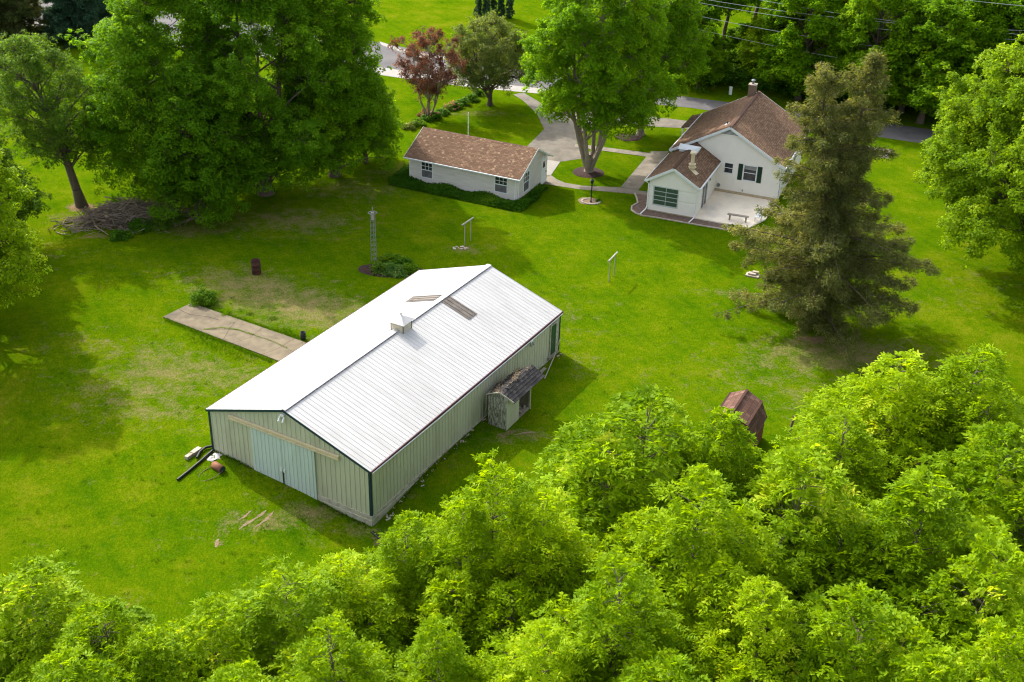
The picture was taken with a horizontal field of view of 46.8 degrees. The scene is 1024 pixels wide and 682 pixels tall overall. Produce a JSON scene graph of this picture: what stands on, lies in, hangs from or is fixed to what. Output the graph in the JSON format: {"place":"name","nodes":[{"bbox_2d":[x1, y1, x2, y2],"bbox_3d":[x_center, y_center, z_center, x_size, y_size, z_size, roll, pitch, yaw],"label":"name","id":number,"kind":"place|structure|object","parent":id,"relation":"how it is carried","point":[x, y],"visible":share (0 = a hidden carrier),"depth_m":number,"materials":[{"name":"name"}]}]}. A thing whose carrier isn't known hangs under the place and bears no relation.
{"place":"outdoors","nodes":[
{"label":"outdoors","id":0,"kind":"place"},
{"bbox_2d":[34,21,545,92],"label":"pavement","id":1,"kind":"structure","parent":0,"point":[392,72],"depth_m":125.16,"materials":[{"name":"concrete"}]},
{"bbox_2d":[0,0,1023,630],"bbox_3d":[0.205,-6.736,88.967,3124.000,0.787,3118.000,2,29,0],"label":"ground","id":2,"kind":"structure","parent":0,"point":[312,248],"depth_m":78.84,"materials":[{"name":"green plant"}]},
{"bbox_2d":[0,0,48,47],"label":"pine tree","id":3,"kind":"object","parent":2,"relation":"on","point":[17,16],"visible":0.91,"depth_m":130.29,"materials":[{"name":"green plant"}]},
{"bbox_2d":[0,148,52,307],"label":"ash tree","id":4,"kind":"object","parent":2,"relation":"on","point":[13,232],"visible":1,"depth_m":74.70,"materials":[{"name":"green plant"}]},
{"bbox_2d":[0,124,52,229],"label":"ash tree","id":5,"kind":"object","parent":2,"relation":"on","point":[33,204],"visible":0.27,"depth_m":84.63,"materials":[{"name":"green plant"}]},
{"bbox_2d":[0,29,111,207],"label":"ash tree","id":6,"kind":"object","parent":2,"relation":"on","point":[56,127],"visible":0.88,"depth_m":88.78,"materials":[{"name":"green plant"}]},
{"bbox_2d":[37,0,110,49],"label":"spruce tree","id":7,"kind":"object","parent":2,"relation":"on","point":[62,16],"visible":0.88,"depth_m":132.17,"materials":[{"name":"green plant"}]},
{"bbox_2d":[13,644,144,681],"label":"ash tree","id":8,"kind":"object","parent":2,"relation":"on","point":[65,665],"visible":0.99,"depth_m":39.03,"materials":[{"name":"green plant"}]},
{"bbox_2d":[0,547,160,681],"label":"ash tree","id":9,"kind":"object","parent":2,"relation":"on","point":[58,598],"visible":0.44,"depth_m":43.85,"materials":[{"name":"green plant"}]},
{"bbox_2d":[1,595,183,681],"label":"ash tree","id":10,"kind":"object","parent":2,"relation":"on","point":[97,616],"visible":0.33,"depth_m":42.18,"materials":[{"name":"green plant"}]},
{"bbox_2d":[109,228,133,241],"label":"shrub","id":11,"kind":"object","parent":2,"relation":"on","point":[116,235],"visible":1,"depth_m":88.64,"materials":[{"name":"green plant"}]},
{"bbox_2d":[48,195,215,234],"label":"brush pile","id":12,"kind":"object","parent":2,"relation":"on","point":[118,212],"visible":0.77,"depth_m":90.52,"materials":[{"name":"wood"}]},
{"bbox_2d":[127,217,153,234],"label":"shrub","id":13,"kind":"object","parent":2,"relation":"on","point":[136,222],"visible":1,"depth_m":89.74,"materials":[{"name":"green plant"}]},
{"bbox_2d":[57,0,262,202],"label":"maple tree","id":14,"kind":"object","parent":2,"relation":"on","point":[137,44],"visible":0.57,"depth_m":88.03,"materials":[{"name":"green plant"}]},
{"bbox_2d":[111,624,208,681],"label":"ash tree","id":15,"kind":"object","parent":2,"relation":"on","point":[144,650],"visible":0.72,"depth_m":40.97,"materials":[{"name":"green plant"}]},
{"bbox_2d":[149,217,173,231],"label":"shrub","id":16,"kind":"object","parent":2,"relation":"on","point":[163,224],"visible":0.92,"depth_m":90.18,"materials":[{"name":"green plant"}]},
{"bbox_2d":[168,211,187,225],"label":"shrub","id":17,"kind":"object","parent":2,"relation":"on","point":[183,217],"visible":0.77,"depth_m":91.28,"materials":[{"name":"green plant"}]},
{"bbox_2d":[132,50,257,230],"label":"maple tree","id":18,"kind":"object","parent":2,"relation":"on","point":[185,83],"visible":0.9,"depth_m":87.19,"materials":[{"name":"green plant"}]},
{"bbox_2d":[176,449,213,480],"bbox_3d":[-16.913,6.634,63.236,0.204,0.285,2.875,15,32,23],"label":"drain pipe","id":19,"kind":"object","parent":2,"relation":"on","point":[195,465],"visible":1,"depth_m":63.10,"materials":[{"name":"black plastic"}]},
{"bbox_2d":[188,283,217,306],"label":"bush","id":20,"kind":"object","parent":2,"relation":"on","point":[209,298],"visible":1,"depth_m":79.58,"materials":[{"name":"green plant"}]},
{"bbox_2d":[152,593,271,681],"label":"ash tree","id":21,"kind":"object","parent":2,"relation":"on","point":[224,627],"visible":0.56,"depth_m":41.94,"materials":[{"name":"green plant"}]},
{"bbox_2d":[198,461,225,480],"bbox_3d":[-16.019,6.943,62.616,0.932,0.434,1.581,23,35,33],"label":"lawn roller","id":22,"kind":"object","parent":2,"relation":"on","point":[218,467],"visible":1,"depth_m":62.83,"materials":[{"name":"metal"}]},
{"bbox_2d":[163,303,305,360],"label":"concrete slab","id":23,"kind":"structure","parent":2,"relation":"on","point":[257,339],"depth_m":76.53,"materials":[{"name":"beige concrete"}]},
{"bbox_2d":[203,654,277,681],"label":"ash tree","id":24,"kind":"object","parent":2,"relation":"on","point":[238,671],"visible":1,"depth_m":38.49,"materials":[{"name":"green plant"}]},
{"bbox_2d":[251,258,260,274],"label":"burn barrel","id":25,"kind":"object","parent":2,"relation":"on","point":[255,266],"visible":1,"depth_m":83.78,"materials":[{"name":"metal"}]},
{"bbox_2d":[151,0,373,203],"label":"maple tree","id":26,"kind":"object","parent":2,"relation":"on","point":[269,156],"visible":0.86,"depth_m":89.74,"materials":[{"name":"green plant"}]},
{"bbox_2d":[168,553,408,681],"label":"locust tree","id":27,"kind":"object","parent":2,"relation":"on","point":[267,618],"visible":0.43,"depth_m":43.19,"materials":[{"name":"green plant"}]},
{"bbox_2d":[260,0,401,179],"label":"maple tree","id":28,"kind":"object","parent":2,"relation":"on","point":[343,32],"visible":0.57,"depth_m":94.59,"materials":[{"name":"green plant"}]},
{"bbox_2d":[262,608,406,681],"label":"locust tree","id":29,"kind":"object","parent":2,"relation":"on","point":[348,657],"visible":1,"depth_m":40.49,"materials":[{"name":"green plant"}]},
{"bbox_2d":[274,548,424,681],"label":"locust tree","id":30,"kind":"object","parent":2,"relation":"on","point":[355,585],"visible":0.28,"depth_m":45.05,"materials":[{"name":"green plant"}]},
{"bbox_2d":[330,70,403,162],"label":"maple tree","id":31,"kind":"object","parent":2,"relation":"on","point":[389,132],"visible":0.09,"depth_m":101.91,"materials":[{"name":"green plant"}]},
{"bbox_2d":[368,207,377,262],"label":"lattice tower","id":32,"kind":"structure","parent":2,"relation":"on","point":[372,213],"depth_m":85.04,"materials":[{"name":"grey metal"}]},
{"bbox_2d":[205,264,562,526],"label":"pole barn","id":33,"kind":"structure","parent":2,"relation":"on","point":[371,412],"depth_m":64.44,"materials":[{"name":"metal"}]},
{"bbox_2d":[250,427,282,482],"bbox_3d":[-12.872,5.998,62.178,2.040,3.030,0.120,17,33,25],"label":"sliding door","id":34,"kind":"structure","parent":33,"relation":"in","point":[266,448],"depth_m":62.17,"materials":[{"name":"metal"}]},
{"bbox_2d":[281,439,317,498],"bbox_3d":[-11.047,6.615,61.315,2.140,3.170,0.120,17,33,25],"label":"sliding door","id":35,"kind":"structure","parent":33,"relation":"in","point":[299,468],"depth_m":61.29,"materials":[{"name":"metal"}]},
{"bbox_2d":[550,324,555,354],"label":"service door","id":36,"kind":"structure","parent":33,"relation":"in","point":[553,332],"depth_m":74.18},
{"bbox_2d":[358,263,422,276],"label":"mulch bed","id":37,"kind":"object","parent":2,"relation":"on","point":[365,269],"visible":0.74,"depth_m":84.85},
{"bbox_2d":[369,260,387,275],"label":"bed plant","id":38,"kind":"object","parent":37,"relation":"on","point":[377,265],"visible":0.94,"depth_m":84.68,"materials":[{"name":"green plant"}]},
{"bbox_2d":[379,260,397,276],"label":"bed plant","id":39,"kind":"object","parent":37,"relation":"on","point":[389,270],"visible":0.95,"depth_m":84.60,"materials":[{"name":"green plant"}]},
{"bbox_2d":[386,263,407,277],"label":"bed plant","id":40,"kind":"object","parent":37,"relation":"on","point":[400,272],"visible":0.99,"depth_m":84.36,"materials":[{"name":"green plant"}]},
{"bbox_2d":[403,262,419,274],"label":"bed plant","id":41,"kind":"object","parent":37,"relation":"on","point":[412,267],"visible":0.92,"depth_m":84.72,"materials":[{"name":"green plant"}]},
{"bbox_2d":[349,508,476,675],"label":"locust tree","id":42,"kind":"object","parent":2,"relation":"on","point":[388,572],"visible":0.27,"depth_m":46.49,"materials":[{"name":"green plant"}]},
{"bbox_2d":[387,26,468,115],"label":"plum tree","id":43,"kind":"object","parent":2,"relation":"on","point":[423,67],"visible":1,"depth_m":111.80,"materials":[{"name":"red plant"}]},
{"bbox_2d":[385,613,505,681],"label":"locust tree","id":44,"kind":"object","parent":2,"relation":"on","point":[446,660],"visible":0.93,"depth_m":40.65,"materials":[{"name":"green plant"}]},
{"bbox_2d":[386,163,548,211],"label":"ground cover","id":45,"kind":"object","parent":2,"relation":"on","point":[401,178],"visible":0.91,"depth_m":97.76,"materials":[{"name":"green plant"}]},
{"bbox_2d":[385,353,561,520],"bbox_3d":[-1.726,4.993,67.989,0.620,0.590,19.357,17,32,25],"label":"stone rubble","id":46,"kind":"object","parent":2,"relation":"on","point":[388,517],"visible":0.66,"depth_m":64.17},
{"bbox_2d":[403,127,552,199],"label":"garage","id":47,"kind":"structure","parent":2,"relation":"on","point":[506,170],"depth_m":98.00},
{"bbox_2d":[421,162,432,179],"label":"window","id":48,"kind":"structure","parent":47,"relation":"in","point":[426,168],"depth_m":99.13,"materials":[{"name":"white glass"}]},
{"bbox_2d":[494,176,507,193],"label":"window","id":49,"kind":"structure","parent":47,"relation":"in","point":[500,184],"depth_m":96.59,"materials":[{"name":"white glass"}]},
{"bbox_2d":[523,170,529,193],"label":"window","id":50,"kind":"structure","parent":47,"relation":"in","point":[526,183],"depth_m":97.34,"materials":[{"name":"white glass"}]},
{"bbox_2d":[473,0,482,15],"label":"arborvitae","id":51,"kind":"object","parent":2,"relation":"on","point":[478,7],"visible":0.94,"depth_m":149.76,"materials":[{"name":"green plant"}]},
{"bbox_2d":[443,9,529,105],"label":"crabapple tree","id":52,"kind":"object","parent":2,"relation":"on","point":[499,72],"visible":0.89,"depth_m":114.69,"materials":[{"name":"green plant"}]},
{"bbox_2d":[482,0,490,16],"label":"arborvitae","id":53,"kind":"object","parent":2,"relation":"on","point":[486,7],"visible":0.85,"depth_m":149.24,"materials":[{"name":"green plant"}]},
{"bbox_2d":[391,448,585,667],"bbox_3d":[-1.042,9.889,47.267,8.598,12.560,8.817,0,29,-4],"label":"locust tree","id":54,"kind":"object","parent":2,"relation":"on","point":[464,532],"visible":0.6,"depth_m":45.06,"materials":[{"name":"green plant"}]},
{"bbox_2d":[497,0,505,17],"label":"arborvitae","id":55,"kind":"object","parent":2,"relation":"on","point":[502,9],"visible":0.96,"depth_m":149.49,"materials":[{"name":"green plant"}]},
{"bbox_2d":[505,0,515,18],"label":"arborvitae","id":56,"kind":"object","parent":2,"relation":"on","point":[509,8],"visible":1,"depth_m":149.32,"materials":[{"name":"green plant"}]},
{"bbox_2d":[486,365,544,429],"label":"lean shed","id":57,"kind":"structure","parent":2,"relation":"on","point":[508,401],"depth_m":67.50,"materials":[{"name":"paint"}]},
{"bbox_2d":[468,616,599,681],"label":"locust tree","id":58,"kind":"object","parent":2,"relation":"on","point":[524,658],"visible":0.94,"depth_m":39.78,"materials":[{"name":"green plant"}]},
{"bbox_2d":[458,486,612,654],"bbox_3d":[1.581,10.507,47.065,7.448,11.722,7.152,26,37,37],"label":"locust tree","id":59,"kind":"object","parent":2,"relation":"on","point":[562,540],"visible":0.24,"depth_m":44.82,"materials":[{"name":"green plant"}]},
{"bbox_2d":[573,167,603,177],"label":"mulch bed","id":60,"kind":"object","parent":2,"relation":"on","point":[580,172],"visible":0.89,"depth_m":102.91,"materials":[{"name":"soil"}]},
{"bbox_2d":[516,0,686,172],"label":"maple tree","id":61,"kind":"object","parent":2,"relation":"on","point":[571,31],"visible":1,"depth_m":96.32,"materials":[{"name":"green plant"}]},
{"bbox_2d":[491,545,741,681],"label":"locust tree","id":62,"kind":"object","parent":2,"relation":"on","point":[632,593],"visible":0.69,"depth_m":41.10,"materials":[{"name":"green plant"}]},
{"bbox_2d":[485,383,767,594],"bbox_3d":[6.104,8.103,51.050,15.112,12.337,12.665,-6,30,-13],"label":"ash tree","id":63,"kind":"object","parent":2,"relation":"on","point":[598,503],"visible":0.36,"depth_m":49.29,"materials":[{"name":"green plant"}]},
{"bbox_2d":[615,133,642,140],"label":"mulch bed","id":64,"kind":"object","parent":2,"relation":"on","point":[634,137],"visible":0.65,"depth_m":111.30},
{"bbox_2d":[593,0,718,135],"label":"maple tree","id":65,"kind":"object","parent":2,"relation":"on","point":[681,17],"visible":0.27,"depth_m":105.18,"materials":[{"name":"green plant"}]},
{"bbox_2d":[611,646,711,681],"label":"ash tree","id":66,"kind":"object","parent":2,"relation":"on","point":[655,662],"visible":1,"depth_m":38.28,"materials":[{"name":"green plant"}]},
{"bbox_2d":[565,462,809,676],"bbox_3d":[7.530,10.158,46.655,10.367,13.184,9.248,10,30,14],"label":"locust tree","id":67,"kind":"object","parent":2,"relation":"on","point":[718,554],"visible":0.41,"depth_m":43.79,"materials":[{"name":"green plant"}]},
{"bbox_2d":[672,0,723,66],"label":"woodland tree","id":68,"kind":"object","parent":2,"relation":"on","point":[716,13],"visible":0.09,"depth_m":122.93,"materials":[{"name":"green plant"}]},
{"bbox_2d":[682,23,734,88],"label":"woodland tree","id":69,"kind":"object","parent":2,"relation":"on","point":[716,50],"visible":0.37,"depth_m":123.09,"materials":[{"name":"green plant"}]},
{"bbox_2d":[628,405,790,542],"bbox_3d":[8.474,8.203,51.281,7.917,12.049,8.031,-16,34,-29],"label":"ash tree","id":70,"kind":"object","parent":2,"relation":"on","point":[732,457],"visible":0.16,"depth_m":49.32,"materials":[{"name":"green plant"}]},
{"bbox_2d":[640,79,809,222],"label":"house","id":71,"kind":"structure","parent":2,"relation":"on","point":[734,147],"depth_m":98.30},
{"bbox_2d":[652,185,678,208],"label":"window","id":72,"kind":"structure","parent":71,"relation":"in","point":[662,196],"depth_m":95.12,"materials":[{"name":"glass"}]},
{"bbox_2d":[700,182,707,208],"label":"patio door","id":73,"kind":"structure","parent":71,"relation":"in","point":[704,191],"depth_m":96.83,"materials":[{"name":"white glass"}]},
{"bbox_2d":[742,164,757,182],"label":"window","id":74,"kind":"structure","parent":71,"relation":"in","point":[748,175],"depth_m":98.48,"materials":[{"name":"white glass"}]},
{"bbox_2d":[694,190,772,227],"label":"patio","id":75,"kind":"structure","parent":2,"relation":"on","point":[718,206],"depth_m":96.72,"materials":[{"name":"concrete"}]},
{"bbox_2d":[653,573,816,681],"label":"locust tree","id":76,"kind":"object","parent":2,"relation":"on","point":[779,633],"visible":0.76,"depth_m":41.13,"materials":[{"name":"green plant"}]},
{"bbox_2d":[706,389,766,460],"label":"gambrel shed","id":77,"kind":"structure","parent":2,"relation":"on","point":[748,403],"depth_m":65.76,"materials":[{"name":"wood"}]},
{"bbox_2d":[718,0,762,54],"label":"woodland tree","id":78,"kind":"object","parent":2,"relation":"on","point":[728,9],"visible":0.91,"depth_m":124.73,"materials":[{"name":"green plant"}]},
{"bbox_2d":[724,21,761,68],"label":"woodland tree","id":79,"kind":"object","parent":2,"relation":"on","point":[731,41],"visible":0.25,"depth_m":128.01,"materials":[{"name":"green plant"}]},
{"bbox_2d":[735,0,823,88],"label":"woodland tree","id":80,"kind":"object","parent":2,"relation":"on","point":[748,56],"visible":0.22,"depth_m":123.14,"materials":[{"name":"green plant"}]},
{"bbox_2d":[751,0,851,100],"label":"woodland tree","id":81,"kind":"object","parent":2,"relation":"on","point":[788,61],"visible":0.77,"depth_m":118.28,"materials":[{"name":"green plant"}]},
{"bbox_2d":[687,439,939,674],"bbox_3d":[11.495,9.223,49.501,12.822,12.167,11.123,24,36,35],"label":"ash tree","id":82,"kind":"object","parent":2,"relation":"on","point":[806,570],"visible":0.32,"depth_m":46.41,"materials":[{"name":"green plant"}]},
{"bbox_2d":[713,48,941,367],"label":"cedar tree","id":83,"kind":"object","parent":2,"relation":"on","point":[834,176],"visible":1,"depth_m":74.16,"materials":[{"name":"green plant"}]},
{"bbox_2d":[761,405,901,509],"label":"locust tree","id":84,"kind":"object","parent":2,"relation":"on","point":[862,444],"visible":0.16,"depth_m":53.54,"materials":[{"name":"green plant"}]},
{"bbox_2d":[677,53,1019,120],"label":"undergrowth","id":85,"kind":"object","parent":2,"relation":"on","point":[744,73],"visible":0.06,"depth_m":124.81,"materials":[{"name":"green plant"}]},
{"bbox_2d":[798,0,907,74],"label":"woodland tree","id":86,"kind":"object","parent":2,"relation":"on","point":[826,43],"visible":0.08,"depth_m":119.89,"materials":[{"name":"green plant"}]},
{"bbox_2d":[742,580,964,681],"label":"ash tree","id":87,"kind":"object","parent":2,"relation":"on","point":[893,636],"visible":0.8,"depth_m":40.39,"materials":[{"name":"green plant"}]},
{"bbox_2d":[813,0,933,111],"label":"woodland tree","id":88,"kind":"object","parent":2,"relation":"on","point":[855,30],"visible":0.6,"depth_m":114.57,"materials":[{"name":"green plant"}]},
{"bbox_2d":[782,348,975,495],"bbox_3d":[18.691,5.280,57.840,10.726,11.218,10.299,12,31,18],"label":"locust tree","id":89,"kind":"object","parent":2,"relation":"on","point":[875,391],"visible":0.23,"depth_m":55.54,"materials":[{"name":"green plant"}]},
{"bbox_2d":[788,462,1020,663],"bbox_3d":[16.128,9.843,49.173,11.737,11.593,11.570,20,34,30],"label":"ash tree","id":90,"kind":"object","parent":2,"relation":"on","point":[929,512],"visible":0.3,"depth_m":45.93,"materials":[{"name":"green plant"}]},
{"bbox_2d":[839,643,971,681],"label":"ash tree","id":91,"kind":"object","parent":2,"relation":"on","point":[911,665],"visible":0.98,"depth_m":37.89,"materials":[{"name":"green plant"}]},
{"bbox_2d":[864,18,946,112],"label":"woodland tree","id":92,"kind":"object","parent":2,"relation":"on","point":[901,108],"visible":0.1,"depth_m":116.47,"materials":[{"name":"green plant"}]},
{"bbox_2d":[874,0,984,123],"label":"woodland tree","id":93,"kind":"object","parent":2,"relation":"on","point":[921,96],"visible":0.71,"depth_m":111.26,"materials":[{"name":"green plant"}]},
{"bbox_2d":[856,528,1023,681],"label":"ash tree","id":94,"kind":"object","parent":2,"relation":"on","point":[1008,592],"visible":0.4,"depth_m":43.13,"materials":[{"name":"green plant"}]},
{"bbox_2d":[880,341,1023,502],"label":"locust tree","id":95,"kind":"object","parent":2,"relation":"on","point":[995,407],"visible":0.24,"depth_m":55.31,"materials":[{"name":"green plant"}]},
{"bbox_2d":[896,418,1023,630],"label":"ash tree","id":96,"kind":"object","parent":2,"relation":"on","point":[984,496],"visible":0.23,"depth_m":50.37,"materials":[{"name":"green plant"}]},
{"bbox_2d":[911,0,1023,100],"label":"woodland tree","id":97,"kind":"object","parent":2,"relation":"on","point":[986,24],"visible":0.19,"depth_m":111.34,"materials":[{"name":"green plant"}]},
{"bbox_2d":[913,34,1023,276],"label":"oak tree","id":98,"kind":"object","parent":2,"relation":"on","point":[962,167],"visible":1,"depth_m":82.47,"materials":[{"name":"green plant"}]},
{"bbox_2d":[938,609,1023,681],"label":"ash tree","id":99,"kind":"object","parent":2,"relation":"on","point":[988,668],"visible":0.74,"depth_m":39.12,"materials":[{"name":"green plant"}]},
{"bbox_2d":[943,0,1023,113],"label":"woodland tree","id":100,"kind":"object","parent":2,"relation":"on","point":[1012,8],"visible":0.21,"depth_m":110.94,"materials":[{"name":"green plant"}]},
{"bbox_2d":[30,0,994,153],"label":"road","id":101,"kind":"structure","parent":0,"point":[893,131],"depth_m":121.97,"materials":[{"name":"asphalt"}]},
{"bbox_2d":[543,175,647,194],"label":"path","id":102,"kind":"structure","parent":0,"point":[551,180],"depth_m":100.21,"materials":[{"name":"concrete"}]},
{"bbox_2d":[574,144,656,156],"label":"path","id":103,"kind":"structure","parent":0,"point":[627,152],"depth_m":108.11,"materials":[{"name":"concrete"}]},
{"bbox_2d":[621,151,668,189],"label":"path","id":104,"kind":"structure","parent":0,"point":[641,173],"depth_m":104.02,"materials":[{"name":"concrete"}]},
{"bbox_2d":[632,194,726,228],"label":"brick path","id":105,"kind":"structure","parent":0,"point":[639,207],"depth_m":95.38,"materials":[{"name":"brick"}]},
{"bbox_2d":[631,193,727,229],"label":"stone edging","id":106,"kind":"object","parent":105,"relation":"on","point":[670,219],"visible":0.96,"depth_m":94.58,"materials":[{"name":"stone"}]},
{"bbox_2d":[513,93,889,161],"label":"driveway","id":107,"kind":"structure","parent":0,"point":[558,141],"depth_m":111.73,"materials":[{"name":"concrete"}]},
{"bbox_2d":[547,160,559,174],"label":"apron","id":108,"kind":"object","parent":107,"relation":"on","point":[552,165],"visible":0.67,"depth_m":104.48,"materials":[{"name":"concrete"}]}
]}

